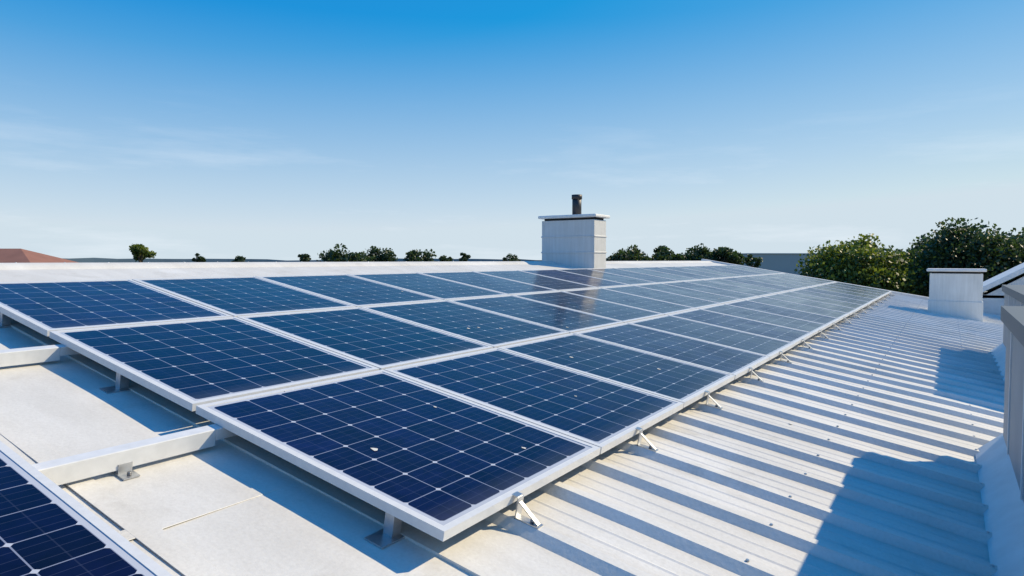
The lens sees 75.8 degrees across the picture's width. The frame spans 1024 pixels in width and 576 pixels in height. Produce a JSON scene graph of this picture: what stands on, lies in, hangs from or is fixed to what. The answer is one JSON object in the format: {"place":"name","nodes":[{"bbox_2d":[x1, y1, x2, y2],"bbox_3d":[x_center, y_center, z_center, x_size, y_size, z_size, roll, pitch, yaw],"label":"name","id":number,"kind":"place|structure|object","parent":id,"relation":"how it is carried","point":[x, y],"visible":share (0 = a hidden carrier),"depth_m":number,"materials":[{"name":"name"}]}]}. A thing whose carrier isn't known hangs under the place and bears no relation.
{"place":"outdoors","nodes":[
{"label":"outdoors","id":0,"kind":"place"},
{"bbox_2d":[0,249,78,262],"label":"red roof house","id":1,"kind":"structure","parent":0,"point":[16,255],"depth_m":90.51,"materials":[{"name":"red tile"}]},
{"bbox_2d":[0,327,472,575],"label":"roof membrane","id":2,"kind":"object","parent":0,"point":[221,508],"visible":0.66,"depth_m":2.80,"materials":[{"name":"white"}]},
{"bbox_2d":[112,462,139,480],"bbox_3d":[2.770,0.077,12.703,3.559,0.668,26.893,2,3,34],"label":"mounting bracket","id":3,"kind":"object","parent":2,"relation":"on","point":[125,471],"depth_m":2.88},
{"bbox_2d":[10,318,514,575],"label":"roof joint flashing","id":4,"kind":"object","parent":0,"point":[461,558],"depth_m":3.06,"materials":[{"name":"grey metal"}]},
{"bbox_2d":[0,261,724,281],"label":"roof ridge cap","id":5,"kind":"object","parent":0,"point":[18,272],"visible":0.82,"depth_m":8.41,"materials":[{"name":"white metal"}]},
{"bbox_2d":[15,261,994,566],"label":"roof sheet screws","id":6,"kind":"object","parent":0,"point":[827,439],"visible":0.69,"depth_m":4.69,"materials":[{"name":"grey metal"}]},
{"bbox_2d":[0,0,1023,259],"label":"sky","id":7,"kind":"structure","parent":0,"point":[177,129],"materials":[{"name":"blue"}]},
{"bbox_2d":[738,253,816,274],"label":"warehouse","id":8,"kind":"structure","parent":0,"point":[784,262],"depth_m":264.99,"materials":[{"name":"grey"}]},
{"label":"ground","id":9,"kind":"structure","parent":0,"visible":0},
{"bbox_2d":[129,243,156,261],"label":"tree","id":10,"kind":"object","parent":9,"relation":"on","point":[140,252],"visible":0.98,"depth_m":86.29,"materials":[{"name":"green plant"}]},
{"bbox_2d":[192,253,205,261],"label":"tree","id":11,"kind":"object","parent":9,"relation":"on","point":[198,258],"visible":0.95,"depth_m":125.94,"materials":[{"name":"green plant"}]},
{"bbox_2d":[231,256,245,261],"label":"tree","id":12,"kind":"object","parent":9,"relation":"on","point":[239,259],"visible":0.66,"depth_m":147.16,"materials":[{"name":"green plant"}]},
{"bbox_2d":[63,258,541,262],"bbox_3d":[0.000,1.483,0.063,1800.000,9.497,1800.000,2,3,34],"label":"hills","id":13,"kind":"structure","parent":9,"relation":"on","point":[91,260],"depth_m":806.59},
{"bbox_2d":[298,254,310,261],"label":"tree","id":14,"kind":"object","parent":9,"relation":"on","point":[304,257],"visible":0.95,"depth_m":113.73,"materials":[{"name":"green plant"}]},
{"bbox_2d":[317,243,374,261],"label":"tree","id":15,"kind":"object","parent":9,"relation":"on","point":[334,255],"visible":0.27,"depth_m":71.56,"materials":[{"name":"green plant"}]},
{"bbox_2d":[363,246,397,261],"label":"tree","id":16,"kind":"object","parent":9,"relation":"on","point":[377,254],"visible":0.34,"depth_m":75.64,"materials":[{"name":"green plant"}]},
{"bbox_2d":[403,249,436,261],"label":"tree","id":17,"kind":"object","parent":9,"relation":"on","point":[412,255],"visible":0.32,"depth_m":78.91,"materials":[{"name":"green plant"}]},
{"bbox_2d":[439,255,452,261],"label":"tree","id":18,"kind":"object","parent":9,"relation":"on","point":[442,258],"visible":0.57,"depth_m":109.11,"materials":[{"name":"green plant"}]},
{"bbox_2d":[458,252,470,260],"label":"tree","id":19,"kind":"object","parent":9,"relation":"on","point":[464,257],"visible":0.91,"depth_m":148.65,"materials":[{"name":"green plant"}]},
{"bbox_2d":[502,253,520,260],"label":"tree","id":20,"kind":"object","parent":9,"relation":"on","point":[512,258],"visible":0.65,"depth_m":159.47,"materials":[{"name":"green plant"}]},
{"bbox_2d":[606,244,652,260],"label":"tree","id":21,"kind":"object","parent":9,"relation":"on","point":[632,254],"visible":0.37,"depth_m":68.03,"materials":[{"name":"green plant"}]},
{"bbox_2d":[650,245,684,260],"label":"tree","id":22,"kind":"object","parent":9,"relation":"on","point":[663,252],"visible":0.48,"depth_m":69.12,"materials":[{"name":"green plant"}]},
{"bbox_2d":[681,243,717,260],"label":"tree","id":23,"kind":"object","parent":9,"relation":"on","point":[696,254],"visible":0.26,"depth_m":71.01,"materials":[{"name":"green plant"}]},
{"bbox_2d":[707,246,744,264],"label":"tree","id":24,"kind":"object","parent":9,"relation":"on","point":[725,254],"visible":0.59,"depth_m":69.41,"materials":[{"name":"green plant"}]},
{"bbox_2d":[744,254,762,267],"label":"tree","id":25,"kind":"object","parent":9,"relation":"on","point":[751,263],"visible":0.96,"depth_m":111.97,"materials":[{"name":"green plant"}]},
{"bbox_2d":[794,233,929,294],"bbox_3d":[20.611,0.660,39.051,7.164,7.850,7.556,2,3,34],"label":"tree","id":26,"kind":"object","parent":9,"relation":"on","point":[861,262],"visible":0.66,"depth_m":37.36,"materials":[{"name":"green plant"}]},
{"bbox_2d":[883,245,924,294],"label":"tree","id":27,"kind":"object","parent":9,"relation":"on","point":[909,252],"visible":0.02,"depth_m":43.23,"materials":[{"name":"green plant"}]},
{"bbox_2d":[906,233,934,250],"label":"tree","id":28,"kind":"object","parent":9,"relation":"on","point":[918,243],"visible":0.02,"depth_m":47.11,"materials":[{"name":"green plant"}]},
{"bbox_2d":[902,217,1023,296],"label":"tree","id":29,"kind":"object","parent":9,"relation":"on","point":[960,247],"visible":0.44,"depth_m":36.69,"materials":[{"name":"green plant"}]},
{"bbox_2d":[1001,227,1023,247],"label":"tree","id":30,"kind":"object","parent":9,"relation":"on","point":[1019,233],"visible":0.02,"depth_m":39.89,"materials":[{"name":"green plant"}]},
{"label":"building walls","id":31,"kind":"object","parent":9,"relation":"on","visible":0},
{"bbox_2d":[447,293,1004,575],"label":"corrugated metal roof","id":32,"kind":"structure","parent":31,"relation":"on","point":[888,484],"depth_m":3.90,"materials":[{"name":"white metal"}]},
{"bbox_2d":[0,441,172,575],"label":"solar panel","id":33,"kind":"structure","parent":32,"relation":"on","point":[48,527],"depth_m":2.14,"materials":[{"name":"glass"}]},
{"bbox_2d":[0,344,235,484],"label":"mount rails","id":34,"kind":"object","parent":32,"relation":"on","point":[65,470],"visible":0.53,"depth_m":3.00,"materials":[{"name":"white metal"}]},
{"bbox_2d":[0,265,891,541],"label":"solar array","id":35,"kind":"object","parent":32,"relation":"on","point":[333,379],"visible":1,"depth_m":4.94,"materials":[{"name":"glass"}]},
{"bbox_2d":[371,291,790,450],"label":"bird droppings","id":36,"kind":"object","parent":35,"relation":"on","point":[375,449],"visible":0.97,"depth_m":3.46,"materials":[{"name":"white"}]},
{"bbox_2d":[0,292,894,548],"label":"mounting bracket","id":37,"kind":"object","parent":32,"relation":"on","point":[388,534],"visible":0.99,"depth_m":2.89,"materials":[{"name":"metal"}]},
{"bbox_2d":[538,194,609,268],"bbox_3d":[1.453,-1.035,15.502,1.520,2.330,0.760,2,3,34],"label":"chimney","id":38,"kind":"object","parent":32,"relation":"on","point":[576,239],"depth_m":15.20,"materials":[{"name":"metal"}]},
{"bbox_2d":[701,259,928,299],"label":"gable kerb","id":39,"kind":"structure","parent":32,"relation":"attached to","point":[910,295],"depth_m":22.76,"materials":[{"name":"metal"}]},
{"bbox_2d":[926,268,986,321],"bbox_3d":[11.403,0.423,16.937,1.260,1.840,0.890,2,3,34],"label":"chimney","id":40,"kind":"object","parent":32,"relation":"on","point":[956,292],"visible":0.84,"depth_m":16.59,"materials":[{"name":"white paint"}]},
{"bbox_2d":[976,306,1023,575],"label":"parapet wall","id":41,"kind":"structure","parent":32,"relation":"on","point":[1000,459],"depth_m":3.88,"materials":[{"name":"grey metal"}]},
{"bbox_2d":[982,263,1023,314],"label":"roof structure","id":42,"kind":"object","parent":32,"relation":"on","point":[993,301],"depth_m":19.20,"materials":[{"name":"metal"}]},
{"bbox_2d":[991,285,1023,380],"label":"parapet wall","id":43,"kind":"structure","parent":32,"relation":"on","point":[1013,295],"depth_m":9.75,"materials":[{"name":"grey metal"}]}
]}

